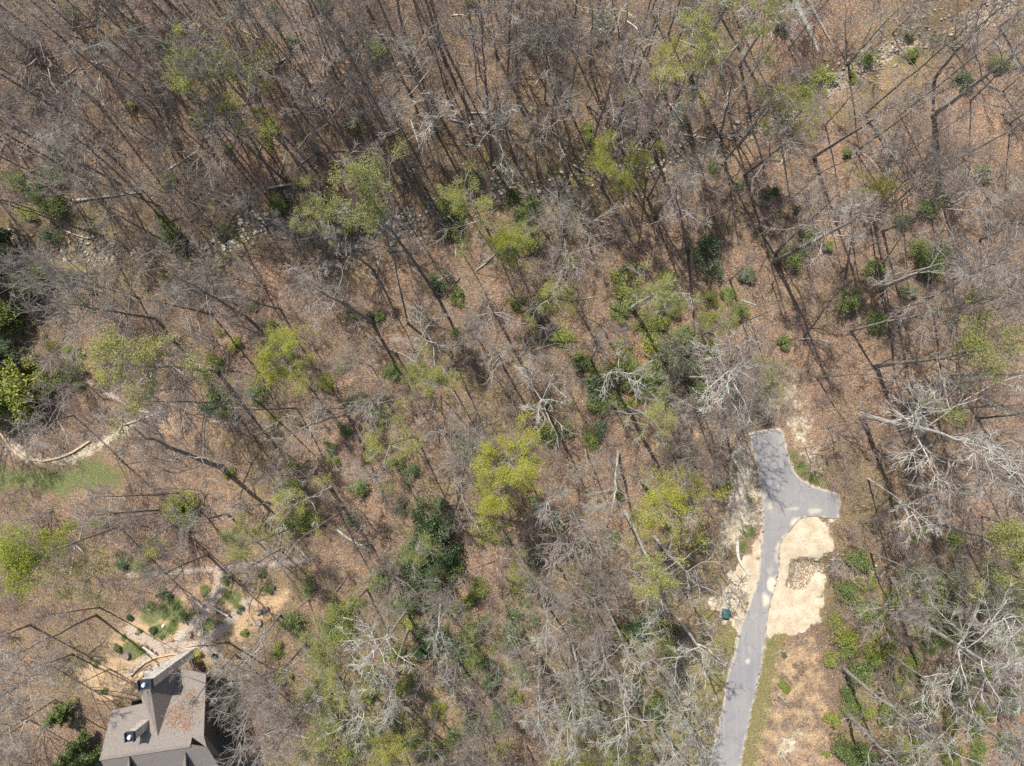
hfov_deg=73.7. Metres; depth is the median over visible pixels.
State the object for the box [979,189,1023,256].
bare tree
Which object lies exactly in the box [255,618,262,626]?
tree stump
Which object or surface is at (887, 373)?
bare tree
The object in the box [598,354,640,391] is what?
shrub
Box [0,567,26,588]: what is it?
sapling
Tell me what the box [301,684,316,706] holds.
shrub
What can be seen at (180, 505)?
shrub
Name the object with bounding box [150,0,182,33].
bare tree
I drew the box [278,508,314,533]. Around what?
shrub
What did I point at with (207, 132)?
bare tree
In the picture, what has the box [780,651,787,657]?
evergreen shrub
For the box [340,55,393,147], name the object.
bare tree
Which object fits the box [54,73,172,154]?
bare tree
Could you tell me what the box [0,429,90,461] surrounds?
garden wall
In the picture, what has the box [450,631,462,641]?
shrub
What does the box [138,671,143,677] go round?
rock
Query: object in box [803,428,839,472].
sapling
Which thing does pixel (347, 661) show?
sapling
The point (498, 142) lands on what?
bare tree
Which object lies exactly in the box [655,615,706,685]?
sapling
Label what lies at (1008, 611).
sapling
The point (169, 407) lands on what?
bare tree
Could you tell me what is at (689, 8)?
bare tree
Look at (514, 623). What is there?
evergreen shrub
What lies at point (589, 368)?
shrub
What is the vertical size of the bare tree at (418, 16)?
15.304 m
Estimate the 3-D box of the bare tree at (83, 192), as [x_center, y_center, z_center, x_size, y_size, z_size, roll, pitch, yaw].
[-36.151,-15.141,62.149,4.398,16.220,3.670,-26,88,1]
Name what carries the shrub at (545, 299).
on the ground at (802, 666)
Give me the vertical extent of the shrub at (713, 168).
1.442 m
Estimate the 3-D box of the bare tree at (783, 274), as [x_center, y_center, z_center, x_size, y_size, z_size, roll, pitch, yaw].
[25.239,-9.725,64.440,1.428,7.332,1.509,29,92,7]
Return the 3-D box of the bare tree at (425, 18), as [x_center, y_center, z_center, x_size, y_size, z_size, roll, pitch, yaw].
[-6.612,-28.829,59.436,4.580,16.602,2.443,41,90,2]
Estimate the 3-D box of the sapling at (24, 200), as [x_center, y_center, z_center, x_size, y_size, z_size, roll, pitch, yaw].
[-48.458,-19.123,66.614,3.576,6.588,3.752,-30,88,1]
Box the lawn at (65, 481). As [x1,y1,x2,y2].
[0,457,129,498]
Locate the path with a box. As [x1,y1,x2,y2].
[82,376,313,675]
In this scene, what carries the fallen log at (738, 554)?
on the sand
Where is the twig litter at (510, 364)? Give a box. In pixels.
[0,0,1023,765]
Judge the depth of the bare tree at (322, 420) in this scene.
56.13 m
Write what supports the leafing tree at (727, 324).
on the ground at (802, 666)
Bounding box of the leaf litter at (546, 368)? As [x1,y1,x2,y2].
[0,0,1023,765]
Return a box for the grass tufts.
[119,384,821,659]
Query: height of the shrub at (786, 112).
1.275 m
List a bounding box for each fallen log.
[70,33,100,47]
[70,526,83,574]
[72,191,146,201]
[104,235,143,256]
[166,144,199,170]
[192,533,208,576]
[250,58,285,75]
[255,217,307,226]
[266,182,319,189]
[275,525,282,572]
[284,448,321,476]
[297,43,328,116]
[305,198,380,238]
[330,128,410,168]
[334,527,371,551]
[335,573,348,591]
[366,269,389,290]
[393,349,413,361]
[409,117,424,163]
[444,277,459,298]
[450,110,510,130]
[454,560,494,574]
[455,515,474,574]
[467,592,510,608]
[468,112,499,114]
[476,253,495,271]
[478,342,486,367]
[543,375,566,397]
[557,296,599,299]
[569,218,585,256]
[572,164,589,174]
[602,89,642,133]
[666,121,714,139]
[735,538,748,574]
[773,698,788,720]
[792,0,842,86]
[798,338,833,345]
[806,0,834,47]
[952,429,1007,435]
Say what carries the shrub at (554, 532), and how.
on the ground at (802, 666)
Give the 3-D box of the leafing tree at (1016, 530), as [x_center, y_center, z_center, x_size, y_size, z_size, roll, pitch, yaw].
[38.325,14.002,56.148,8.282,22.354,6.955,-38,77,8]
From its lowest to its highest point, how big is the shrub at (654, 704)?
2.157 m
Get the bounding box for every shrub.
[0,101,13,108]
[0,166,30,194]
[14,203,38,222]
[17,43,30,57]
[23,102,37,115]
[25,179,47,200]
[28,187,51,212]
[36,163,65,187]
[36,221,62,242]
[39,140,60,162]
[39,193,69,219]
[43,340,60,351]
[55,269,75,293]
[57,357,86,383]
[59,0,80,20]
[59,341,85,358]
[69,376,88,391]
[73,292,87,306]
[88,515,104,528]
[92,373,107,389]
[99,687,107,694]
[113,550,130,571]
[113,643,120,652]
[117,15,141,33]
[123,97,134,109]
[125,613,133,621]
[127,556,150,576]
[137,537,166,557]
[148,626,156,635]
[152,211,173,225]
[155,586,171,604]
[157,38,172,51]
[157,220,181,243]
[159,171,177,187]
[160,487,199,522]
[169,618,175,625]
[171,601,179,609]
[172,232,187,252]
[177,505,201,532]
[178,249,190,263]
[180,613,189,623]
[184,108,210,127]
[195,400,230,417]
[202,351,216,362]
[203,383,232,408]
[208,356,226,371]
[213,219,235,239]
[213,328,225,336]
[218,139,231,150]
[218,407,234,417]
[219,528,246,543]
[220,574,230,586]
[221,467,235,478]
[227,336,241,351]
[235,603,243,613]
[239,629,247,638]
[246,298,260,311]
[246,378,270,406]
[256,569,266,577]
[258,126,270,142]
[258,318,278,332]
[262,5,278,19]
[264,583,270,592]
[265,583,273,594]
[267,193,288,212]
[267,415,279,428]
[269,640,283,658]
[274,665,292,685]
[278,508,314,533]
[278,606,307,634]
[279,474,304,500]
[284,36,301,48]
[284,350,303,364]
[284,456,299,469]
[287,703,304,720]
[291,181,303,190]
[294,749,308,760]
[296,520,312,534]
[296,570,316,598]
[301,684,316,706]
[302,651,321,671]
[304,506,325,526]
[312,748,334,765]
[314,0,328,9]
[314,192,328,202]
[314,369,333,391]
[314,671,324,684]
[314,728,336,746]
[317,203,339,222]
[317,675,336,699]
[319,621,333,637]
[322,440,339,452]
[324,453,340,466]
[324,647,339,665]
[325,599,342,618]
[330,733,367,765]
[334,718,344,732]
[335,360,350,373]
[335,422,351,437]
[338,593,366,611]
[341,221,354,236]
[341,394,356,408]
[344,511,365,530]
[345,116,364,135]
[345,307,362,321]
[348,478,367,497]
[352,593,364,615]
[355,390,369,403]
[361,684,380,704]
[362,393,393,423]
[363,664,387,690]
[365,38,387,64]
[365,311,373,318]
[366,570,388,593]
[368,716,406,747]
[374,309,384,323]
[376,414,389,424]
[376,418,387,430]
[378,639,407,663]
[379,359,405,381]
[384,589,404,611]
[387,566,428,593]
[389,456,405,469]
[393,495,404,516]
[393,527,437,580]
[393,682,403,694]
[394,578,428,616]
[396,614,416,631]
[399,463,421,484]
[399,657,417,675]
[399,669,417,696]
[402,652,417,673]
[402,727,429,757]
[403,486,436,522]
[404,361,426,378]
[406,555,456,593]
[408,633,429,661]
[412,509,456,561]
[414,617,448,654]
[418,582,448,618]
[420,362,435,381]
[424,269,453,291]
[424,740,443,759]
[427,540,462,570]
[428,698,447,723]
[431,497,447,509]
[431,747,451,765]
[432,192,450,214]
[432,629,468,669]
[439,726,462,750]
[441,199,467,227]
[441,554,465,580]
[443,223,462,241]
[447,594,475,620]
[449,284,466,308]
[449,325,459,337]
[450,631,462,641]
[454,438,473,460]
[458,180,476,194]
[459,716,483,739]
[460,618,484,646]
[461,666,474,685]
[462,587,481,605]
[462,709,488,737]
[463,638,486,674]
[463,652,474,665]
[464,170,485,186]
[468,520,497,547]
[470,574,487,598]
[475,584,490,596]
[479,614,493,623]
[479,658,504,695]
[485,637,501,653]
[489,703,506,723]
[489,712,507,736]
[493,741,512,764]
[495,576,515,591]
[496,243,522,260]
[498,535,512,546]
[499,595,536,643]
[500,627,518,656]
[505,187,521,205]
[505,661,521,679]
[508,295,524,310]
[508,687,523,703]
[511,437,533,455]
[511,582,523,596]
[512,207,532,228]
[513,657,531,685]
[514,225,545,254]
[514,451,536,467]
[514,577,533,591]
[519,193,543,216]
[522,598,532,608]
[523,302,542,323]
[523,539,554,576]
[527,493,542,507]
[531,302,546,313]
[534,418,565,448]
[535,272,559,291]
[535,292,560,307]
[535,429,548,441]
[541,392,550,403]
[548,322,579,351]
[549,516,563,535]
[554,249,579,270]
[556,279,574,300]
[557,420,573,436]
[559,256,573,266]
[560,704,570,720]
[568,562,583,580]
[569,536,593,562]
[570,350,593,370]
[571,734,596,756]
[572,610,589,627]
[576,698,595,723]
[579,121,594,141]
[580,376,592,385]
[580,425,599,452]
[581,671,594,685]
[582,361,595,370]
[584,370,601,390]
[584,372,627,405]
[585,394,612,415]
[585,578,603,601]
[589,6,614,26]
[589,366,602,383]
[590,676,603,696]
[591,419,607,441]
[594,30,610,44]
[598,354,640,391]
[598,389,621,406]
[603,527,620,549]
[609,267,633,300]
[609,300,625,319]
[609,335,633,360]
[610,620,622,637]
[615,388,624,395]
[615,490,624,500]
[615,619,637,646]
[617,311,628,325]
[617,398,631,412]
[618,265,630,281]
[618,282,642,316]
[618,351,632,361]
[622,602,670,641]
[626,367,659,402]
[628,396,638,407]
[629,317,645,331]
[629,687,642,704]
[630,305,659,335]
[636,325,663,358]
[636,360,654,383]
[640,687,670,719]
[646,313,666,329]
[648,349,679,385]
[652,326,700,364]
[652,630,674,652]
[653,264,676,291]
[653,315,671,329]
[654,392,677,406]
[654,717,668,734]
[655,382,676,399]
[657,292,684,316]
[667,622,680,643]
[668,105,686,123]
[668,354,712,390]
[672,324,703,348]
[674,394,686,411]
[688,229,723,272]
[689,381,710,406]
[689,536,710,554]
[692,310,705,328]
[693,607,712,621]
[700,260,726,283]
[700,290,719,308]
[703,317,716,333]
[704,158,721,176]
[705,342,723,361]
[706,310,716,321]
[708,336,716,344]
[711,479,729,491]
[719,285,738,303]
[727,296,751,321]
[731,179,743,190]
[736,265,756,283]
[755,376,776,397]
[758,186,782,203]
[771,99,796,116]
[773,22,788,35]
[776,334,792,351]
[777,245,804,272]
[778,677,785,688]
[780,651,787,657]
[782,685,790,693]
[788,79,818,99]
[790,240,813,258]
[801,225,820,244]
[807,62,836,94]
[819,238,834,251]
[821,750,830,757]
[822,607,844,634]
[823,650,839,668]
[823,712,841,727]
[828,622,859,648]
[828,731,875,765]
[832,285,863,315]
[833,580,863,604]
[837,639,860,660]
[838,682,856,703]
[838,695,865,721]
[842,147,852,157]
[842,545,874,571]
[842,749,856,764]
[844,652,876,686]
[845,578,858,589]
[847,69,859,84]
[849,597,884,625]
[849,700,877,722]
[855,747,888,765]
[856,46,882,67]
[856,572,879,593]
[858,642,883,671]
[860,309,891,334]
[863,258,887,277]
[863,631,898,661]
[866,604,890,626]
[877,700,900,726]
[881,668,907,700]
[882,585,904,608]
[883,734,936,765]
[893,212,914,229]
[897,284,918,302]
[898,568,913,578]
[898,653,918,678]
[900,21,917,39]
[901,46,919,61]
[905,651,919,665]
[905,693,935,715]
[906,521,929,544]
[907,237,954,279]
[907,238,931,254]
[912,563,941,589]
[912,619,936,644]
[914,567,959,618]
[914,675,931,688]
[916,199,940,218]
[916,627,937,644]
[916,627,944,655]
[921,602,968,646]
[922,262,949,280]
[931,29,941,41]
[939,188,950,205]
[939,736,968,765]
[940,737,951,751]
[943,710,968,732]
[944,526,968,551]
[944,565,968,585]
[949,678,976,703]
[952,68,974,92]
[964,660,993,684]
[966,700,995,725]
[966,719,985,740]
[966,749,985,765]
[967,739,988,753]
[968,631,1000,653]
[974,163,991,182]
[980,575,1023,622]
[981,567,1004,595]
[985,49,1015,73]
[986,603,1011,637]
[996,690,1023,717]
[996,732,1013,752]
[999,682,1022,699]
[1007,635,1023,656]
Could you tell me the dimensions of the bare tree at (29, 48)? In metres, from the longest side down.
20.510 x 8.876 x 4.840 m
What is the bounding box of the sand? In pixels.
[8,401,840,765]
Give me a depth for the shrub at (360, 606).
67.74 m
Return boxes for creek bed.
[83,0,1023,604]
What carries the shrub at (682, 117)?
on the ground at (802, 666)
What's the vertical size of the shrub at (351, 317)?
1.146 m
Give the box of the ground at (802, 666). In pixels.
[0,0,1023,765]
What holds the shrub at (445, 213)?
on the ground at (802, 666)
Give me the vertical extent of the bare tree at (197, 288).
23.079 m
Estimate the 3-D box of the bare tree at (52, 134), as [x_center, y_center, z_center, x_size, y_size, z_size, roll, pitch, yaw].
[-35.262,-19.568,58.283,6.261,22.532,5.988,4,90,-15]
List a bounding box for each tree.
[0,0,99,105]
[0,5,40,35]
[0,62,77,190]
[0,68,48,95]
[0,73,71,118]
[0,85,44,158]
[0,86,30,130]
[0,110,94,184]
[0,118,120,185]
[0,156,64,186]
[0,189,103,236]
[0,198,65,221]
[0,213,104,316]
[0,228,23,235]
[0,229,13,243]
[0,235,138,316]
[0,243,27,282]
[0,295,27,341]
[0,339,31,364]
[0,353,57,424]
[0,374,77,460]
[0,392,20,430]
[0,479,132,608]
[0,608,31,678]
[0,614,97,683]
[0,639,72,699]
[0,652,83,736]
[0,690,55,765]
[0,719,44,765]
[4,0,142,86]
[4,264,48,305]
[9,225,178,387]
[11,0,114,82]
[11,0,158,62]
[13,64,135,191]
[14,113,160,236]
[15,0,183,104]
[32,90,133,188]
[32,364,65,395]
[32,600,99,632]
[42,698,78,728]
[47,11,132,107]
[52,728,102,765]
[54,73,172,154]
[54,172,169,244]
[61,485,159,540]
[63,668,110,695]
[73,349,243,503]
[75,320,227,447]
[85,483,183,532]
[91,50,213,156]
[92,0,209,88]
[97,0,168,59]
[105,0,239,115]
[109,1,169,57]
[111,0,273,161]
[111,506,180,577]
[116,664,149,692]
[119,148,230,220]
[124,354,227,448]
[125,521,208,611]
[132,273,213,345]
[133,220,211,275]
[134,21,211,124]
[138,0,223,55]
[144,256,256,330]
[148,496,228,550]
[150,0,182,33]
[151,0,250,86]
[160,10,321,189]
[164,653,235,719]
[166,255,238,324]
[173,0,256,104]
[175,81,263,189]
[178,596,229,695]
[180,206,244,243]
[182,0,275,79]
[183,234,265,308]
[185,0,233,27]
[189,635,346,764]
[190,0,272,110]
[190,163,272,230]
[191,0,349,105]
[197,28,327,160]
[201,91,286,182]
[204,664,282,733]
[207,305,273,340]
[210,613,280,687]
[210,682,353,765]
[212,509,295,561]
[214,265,281,317]
[218,182,294,239]
[218,545,280,583]
[223,364,258,423]
[226,398,296,435]
[230,0,332,111]
[242,451,314,496]
[246,0,369,75]
[250,320,335,395]
[252,512,340,585]
[252,599,309,649]
[256,392,348,483]
[257,63,367,167]
[261,207,324,264]
[266,471,332,538]
[275,726,333,765]
[281,243,373,333]
[282,5,373,137]
[282,251,349,305]
[288,0,400,120]
[288,172,347,250]
[294,664,373,756]
[295,585,381,685]
[296,398,360,434]
[308,0,343,45]
[312,215,374,271]
[314,133,437,295]
[314,600,361,645]
[314,653,399,756]
[315,0,424,92]
[319,625,378,713]
[325,744,335,765]
[326,337,379,386]
[330,355,400,447]
[331,13,398,124]
[332,456,398,503]
[333,610,417,693]
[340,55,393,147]
[342,0,419,77]
[342,140,397,204]
[346,702,438,765]
[348,545,422,647]
[357,626,413,738]
[357,680,413,765]
[358,320,396,359]
[361,395,424,494]
[368,198,438,324]
[372,20,448,131]
[377,0,394,36]
[377,73,453,188]
[390,521,443,579]
[392,302,454,386]
[400,354,435,406]
[401,0,425,38]
[401,0,448,99]
[403,571,475,636]
[404,87,459,165]
[404,707,449,765]
[412,342,471,418]
[413,421,442,440]
[415,398,517,536]
[422,398,518,482]
[423,601,458,670]
[424,659,479,709]
[425,0,447,64]
[425,0,522,167]
[427,0,522,77]
[429,40,474,142]
[430,0,442,42]
[432,720,495,765]
[434,157,496,261]
[439,266,557,338]
[441,0,573,78]
[441,305,505,363]
[442,666,518,765]
[449,602,562,688]
[455,61,525,157]
[458,465,534,537]
[459,0,496,91]
[461,0,588,104]
[464,85,526,187]
[464,410,546,498]
[476,207,535,279]
[477,319,519,390]
[478,735,499,765]
[479,639,529,719]
[487,511,528,583]
[488,0,615,103]
[488,1,497,56]
[492,328,570,385]
[499,0,605,101]
[500,112,554,177]
[502,654,569,757]
[506,546,540,583]
[508,361,579,452]
[512,70,584,176]
[512,170,629,301]
[513,551,618,653]
[521,272,583,330]
[524,493,637,581]
[524,577,582,678]
[524,654,604,699]
[525,744,526,765]
[532,733,602,765]
[534,482,574,534]
[537,357,598,408]
[537,639,614,765]
[541,566,645,686]
[543,0,622,109]
[544,16,586,129]
[544,707,592,765]
[547,645,630,741]
[549,0,621,70]
[562,698,605,765]
[563,325,628,376]
[565,447,607,483]
[566,0,662,61]
[571,0,577,46]
[572,543,631,615]
[578,450,642,529]
[584,124,668,203]
[584,601,669,701]
[588,542,714,640]
[588,667,665,765]
[589,318,640,347]
[590,30,649,148]
[595,338,671,418]
[595,691,656,765]
[597,0,668,133]
[599,62,647,188]
[608,381,677,453]
[612,82,669,166]
[617,32,710,135]
[619,510,689,636]
[621,261,706,314]
[624,525,732,613]
[625,454,733,548]
[626,720,707,765]
[627,88,693,187]
[627,408,744,505]
[633,0,663,82]
[634,606,679,667]
[634,662,723,765]
[635,313,704,388]
[636,611,741,698]
[639,280,704,322]
[641,162,719,252]
[643,726,671,765]
[645,0,700,59]
[645,374,694,431]
[646,0,732,61]
[646,97,705,200]
[651,171,691,228]
[656,376,772,469]
[660,663,717,740]
[661,123,739,215]
[667,0,680,36]
[668,0,727,114]
[676,0,741,121]
[680,304,815,425]
[680,481,708,519]
[686,341,737,412]
[689,0,729,79]
[689,327,765,428]
[693,292,740,335]
[697,19,773,167]
[699,0,794,70]
[699,522,737,557]
[708,350,794,446]
[709,0,809,45]
[710,249,773,294]
[720,78,802,164]
[729,4,792,109]
[733,0,814,66]
[738,44,813,146]
[743,75,801,134]
[743,96,831,204]
[749,299,780,322]
[752,350,790,379]
[756,173,904,255]
[757,163,828,228]
[761,89,837,140]
[771,177,889,276]
[771,266,792,284]
[788,0,827,49]
[790,166,849,214]
[803,275,854,337]
[811,66,954,158]
[812,63,878,124]
[815,361,908,385]
[817,112,900,177]
[820,191,891,231]
[827,0,900,64]
[827,183,888,269]
[829,108,1001,256]
[839,708,945,765]
[840,163,906,233]
[840,666,949,765]
[847,0,940,65]
[847,568,978,650]
[849,277,968,331]
[850,199,897,234]
[853,135,969,218]
[854,78,956,152]
[858,350,1023,496]
[863,14,982,115]
[866,220,999,303]
[867,476,951,548]
[869,551,961,609]
[873,284,1023,429]
[882,162,1017,259]
[882,208,926,263]
[883,577,923,633]
[884,651,975,732]
[885,203,1023,351]
[886,698,999,765]
[890,422,1023,539]
[891,537,1023,636]
[892,0,925,33]
[896,575,1023,745]
[898,1,1023,114]
[901,149,979,200]
[904,100,988,152]
[904,448,1023,542]
[908,353,1023,405]
[917,250,1023,370]
[921,0,1023,81]
[925,513,1023,604]
[931,16,1023,121]
[931,136,1023,205]
[937,377,1023,447]
[942,643,1023,720]
[945,615,1023,673]
[947,701,1023,765]
[950,0,1023,48]
[950,371,1023,412]
[953,230,1023,283]
[956,287,1023,324]
[958,546,1023,614]
[961,105,1023,156]
[961,605,1023,704]
[963,542,1022,566]
[964,575,1023,667]
[969,35,1023,101]
[975,673,1022,706]
[976,413,1023,435]
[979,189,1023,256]
[981,515,1023,526]
[985,282,1023,312]
[997,9,1021,28]
[1002,75,1022,91]
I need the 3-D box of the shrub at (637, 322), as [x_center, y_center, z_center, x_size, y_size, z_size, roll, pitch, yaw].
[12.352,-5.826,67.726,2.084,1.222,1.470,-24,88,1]
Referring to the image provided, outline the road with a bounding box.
[709,428,839,765]
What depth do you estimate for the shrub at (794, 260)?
66.67 m
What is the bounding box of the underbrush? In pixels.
[0,0,1023,765]
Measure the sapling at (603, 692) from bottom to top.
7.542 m
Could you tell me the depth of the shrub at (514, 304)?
68.24 m
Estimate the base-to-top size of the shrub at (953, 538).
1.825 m
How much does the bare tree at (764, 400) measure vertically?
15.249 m
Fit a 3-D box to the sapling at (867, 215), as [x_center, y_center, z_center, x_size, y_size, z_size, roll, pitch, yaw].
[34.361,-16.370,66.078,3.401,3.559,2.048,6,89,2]
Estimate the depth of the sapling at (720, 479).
65.48 m
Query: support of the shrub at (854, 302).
on the ground at (802, 666)
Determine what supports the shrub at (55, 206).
on the ground at (802, 666)
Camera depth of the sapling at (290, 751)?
65.72 m
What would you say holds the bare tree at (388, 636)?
on the ground at (802, 666)
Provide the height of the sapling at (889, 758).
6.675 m
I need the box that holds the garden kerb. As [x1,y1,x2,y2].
[130,652,178,676]
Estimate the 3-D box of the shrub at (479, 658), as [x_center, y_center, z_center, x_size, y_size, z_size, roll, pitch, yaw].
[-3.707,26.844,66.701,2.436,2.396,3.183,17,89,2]
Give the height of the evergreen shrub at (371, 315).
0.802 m
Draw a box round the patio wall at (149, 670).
[144,659,168,675]
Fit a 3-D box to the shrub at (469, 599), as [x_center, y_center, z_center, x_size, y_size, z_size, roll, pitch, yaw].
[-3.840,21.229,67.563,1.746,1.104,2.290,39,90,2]
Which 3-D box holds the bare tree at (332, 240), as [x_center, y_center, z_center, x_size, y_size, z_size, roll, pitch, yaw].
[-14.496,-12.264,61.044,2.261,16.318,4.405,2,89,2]
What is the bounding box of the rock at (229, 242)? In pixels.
[227,240,234,244]
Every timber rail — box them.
[142,645,156,654]
[190,596,204,606]
[211,605,229,616]
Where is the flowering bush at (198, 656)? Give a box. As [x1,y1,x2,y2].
[190,649,201,661]
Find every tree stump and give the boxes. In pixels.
[122,651,130,659]
[186,631,192,637]
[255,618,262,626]
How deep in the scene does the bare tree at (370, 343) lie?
56.69 m
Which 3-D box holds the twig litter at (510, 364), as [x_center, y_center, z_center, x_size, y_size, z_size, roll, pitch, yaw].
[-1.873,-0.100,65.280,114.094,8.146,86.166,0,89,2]
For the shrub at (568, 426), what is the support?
on the ground at (802, 666)
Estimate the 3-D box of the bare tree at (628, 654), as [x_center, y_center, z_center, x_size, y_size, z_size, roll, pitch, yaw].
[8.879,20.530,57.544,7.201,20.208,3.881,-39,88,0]
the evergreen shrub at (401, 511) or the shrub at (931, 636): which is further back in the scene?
the evergreen shrub at (401, 511)
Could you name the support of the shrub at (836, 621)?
on the ground at (802, 666)
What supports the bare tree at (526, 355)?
on the ground at (802, 666)
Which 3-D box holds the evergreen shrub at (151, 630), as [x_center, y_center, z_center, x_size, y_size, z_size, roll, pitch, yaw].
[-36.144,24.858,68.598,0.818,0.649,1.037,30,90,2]
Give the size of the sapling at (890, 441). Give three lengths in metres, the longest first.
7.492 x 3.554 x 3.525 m
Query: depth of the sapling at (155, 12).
63.91 m
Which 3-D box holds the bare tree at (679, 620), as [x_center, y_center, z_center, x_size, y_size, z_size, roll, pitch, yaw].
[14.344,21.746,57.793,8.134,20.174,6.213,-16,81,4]
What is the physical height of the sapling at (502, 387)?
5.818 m
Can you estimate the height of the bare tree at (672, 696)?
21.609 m
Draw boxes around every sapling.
[0,4,37,50]
[0,14,30,62]
[0,16,35,80]
[0,50,48,97]
[0,162,43,205]
[0,502,54,542]
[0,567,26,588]
[0,726,41,765]
[1,66,55,119]
[4,377,52,398]
[8,29,54,62]
[12,344,75,376]
[14,293,60,322]
[23,170,71,202]
[25,18,99,74]
[25,120,74,169]
[32,651,69,683]
[33,642,73,669]
[44,85,100,136]
[44,268,97,307]
[48,358,92,404]
[51,0,95,10]
[53,7,84,47]
[59,570,87,582]
[81,505,128,544]
[92,307,118,328]
[94,107,132,129]
[95,219,139,259]
[96,139,132,179]
[99,81,154,128]
[103,253,158,282]
[104,47,158,108]
[109,0,134,13]
[110,494,174,539]
[111,387,144,424]
[117,42,145,78]
[117,106,185,178]
[119,157,151,202]
[120,0,147,21]
[120,301,142,321]
[125,38,178,82]
[139,0,165,31]
[139,392,197,427]
[147,2,185,40]
[148,0,196,18]
[150,370,179,397]
[151,475,201,512]
[158,527,193,562]
[161,248,191,275]
[165,315,224,364]
[175,0,231,47]
[175,209,223,249]
[184,170,222,198]
[190,131,213,142]
[206,406,244,432]
[210,284,223,308]
[215,489,270,525]
[216,182,264,225]
[220,120,244,142]
[225,117,271,144]
[227,683,282,764]
[228,27,284,60]
[229,3,253,47]
[232,306,277,350]
[233,489,249,511]
[234,322,263,341]
[242,74,269,87]
[242,527,267,549]
[253,683,309,748]
[254,676,280,707]
[258,5,286,55]
[263,0,331,47]
[268,222,302,248]
[271,69,316,106]
[274,739,300,762]
[275,104,329,165]
[280,42,320,102]
[284,169,328,197]
[287,684,332,743]
[289,120,312,138]
[294,180,323,241]
[297,92,320,120]
[303,0,332,12]
[303,225,341,275]
[313,753,333,765]
[314,71,360,106]
[314,282,379,329]
[319,293,343,309]
[322,360,348,403]
[327,17,357,59]
[335,0,370,20]
[337,97,382,131]
[338,187,362,203]
[338,497,380,538]
[339,733,367,765]
[340,0,371,19]
[342,651,355,675]
[343,201,367,233]
[343,622,374,636]
[357,142,409,202]
[357,194,415,260]
[361,82,409,139]
[368,552,409,606]
[372,0,392,27]
[374,491,409,514]
[383,0,415,37]
[384,69,423,99]
[390,230,418,263]
[390,286,431,320]
[400,657,414,677]
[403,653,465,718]
[405,385,474,447]
[419,78,442,128]
[424,201,444,230]
[433,517,460,553]
[435,581,454,614]
[439,358,466,372]
[440,102,479,138]
[441,658,464,706]
[443,735,485,765]
[445,497,477,542]
[459,80,503,106]
[463,0,485,23]
[464,319,494,341]
[465,352,491,383]
[471,162,523,194]
[479,26,512,50]
[479,168,492,180]
[479,362,532,414]
[485,541,524,596]
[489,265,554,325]
[490,711,545,745]
[491,82,525,128]
[491,743,522,765]
[494,472,524,505]
[500,22,530,79]
[504,131,555,168]
[505,255,536,282]
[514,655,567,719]
[521,228,567,287]
[521,352,558,400]
[522,505,553,542]
[523,510,550,565]
[529,104,557,121]
[530,352,553,372]
[531,489,545,507]
[531,684,564,713]
[537,378,563,409]
[538,0,568,19]
[546,253,579,287]
[549,542,577,574]
[552,410,571,471]
[558,512,590,550]
[563,472,580,491]
[572,635,617,700]
[573,294,588,319]
[575,191,608,235]
[577,43,643,134]
[577,722,599,741]
[578,626,625,655]
[579,587,605,626]
[592,523,604,543]
[592,676,647,745]
[594,120,613,151]
[594,753,614,765]
[595,0,630,48]
[596,463,625,490]
[600,432,621,491]
[608,98,680,154]
[608,221,623,242]
[615,61,665,105]
[616,553,645,575]
[632,87,671,131]
[638,33,683,99]
[639,179,665,200]
[648,541,680,575]
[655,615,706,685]
[658,353,693,392]
[664,650,690,709]
[666,185,710,227]
[670,133,685,153]
[672,420,701,439]
[673,574,696,599]
[674,5,699,36]
[674,729,721,765]
[688,395,710,421]
[695,699,718,742]
[696,89,753,139]
[701,571,751,609]
[703,494,719,518]
[707,459,732,495]
[710,171,737,196]
[721,336,764,361]
[730,360,777,397]
[732,165,763,197]
[757,192,793,225]
[780,79,827,142]
[795,275,823,307]
[799,0,848,35]
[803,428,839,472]
[819,411,878,450]
[824,549,874,586]
[845,529,868,547]
[851,617,874,635]
[852,202,877,224]
[852,642,941,719]
[857,393,900,420]
[859,506,890,547]
[865,446,905,468]
[866,122,925,178]
[867,105,903,139]
[875,752,911,765]
[876,734,916,765]
[878,421,926,458]
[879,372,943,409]
[880,520,918,561]
[890,617,926,650]
[892,16,924,52]
[899,538,946,582]
[901,689,922,704]
[904,632,935,649]
[919,712,942,732]
[928,167,984,193]
[944,682,977,725]
[947,0,992,42]
[953,501,1023,550]
[957,132,988,158]
[960,367,993,385]
[964,646,1019,692]
[966,638,992,677]
[980,202,1012,230]
[982,545,1019,569]
[986,588,1023,637]
[1000,86,1023,124]
[1007,498,1023,519]
[1008,446,1023,471]
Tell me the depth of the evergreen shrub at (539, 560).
66.95 m
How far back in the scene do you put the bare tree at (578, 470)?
55.90 m
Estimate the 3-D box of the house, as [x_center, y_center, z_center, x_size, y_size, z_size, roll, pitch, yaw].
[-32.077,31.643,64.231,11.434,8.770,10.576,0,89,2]
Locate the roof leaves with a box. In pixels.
[164,686,206,736]
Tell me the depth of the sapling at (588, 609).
64.87 m
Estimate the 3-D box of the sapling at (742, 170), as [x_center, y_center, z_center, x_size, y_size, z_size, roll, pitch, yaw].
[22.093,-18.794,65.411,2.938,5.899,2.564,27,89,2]
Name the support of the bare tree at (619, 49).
on the ground at (802, 666)
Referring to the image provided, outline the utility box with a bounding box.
[720,607,730,618]
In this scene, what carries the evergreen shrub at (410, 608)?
on the ground at (802, 666)
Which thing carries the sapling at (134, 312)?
on the ground at (802, 666)
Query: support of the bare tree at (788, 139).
on the ground at (802, 666)
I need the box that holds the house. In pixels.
[99,647,224,765]
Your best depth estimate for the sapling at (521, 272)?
67.03 m

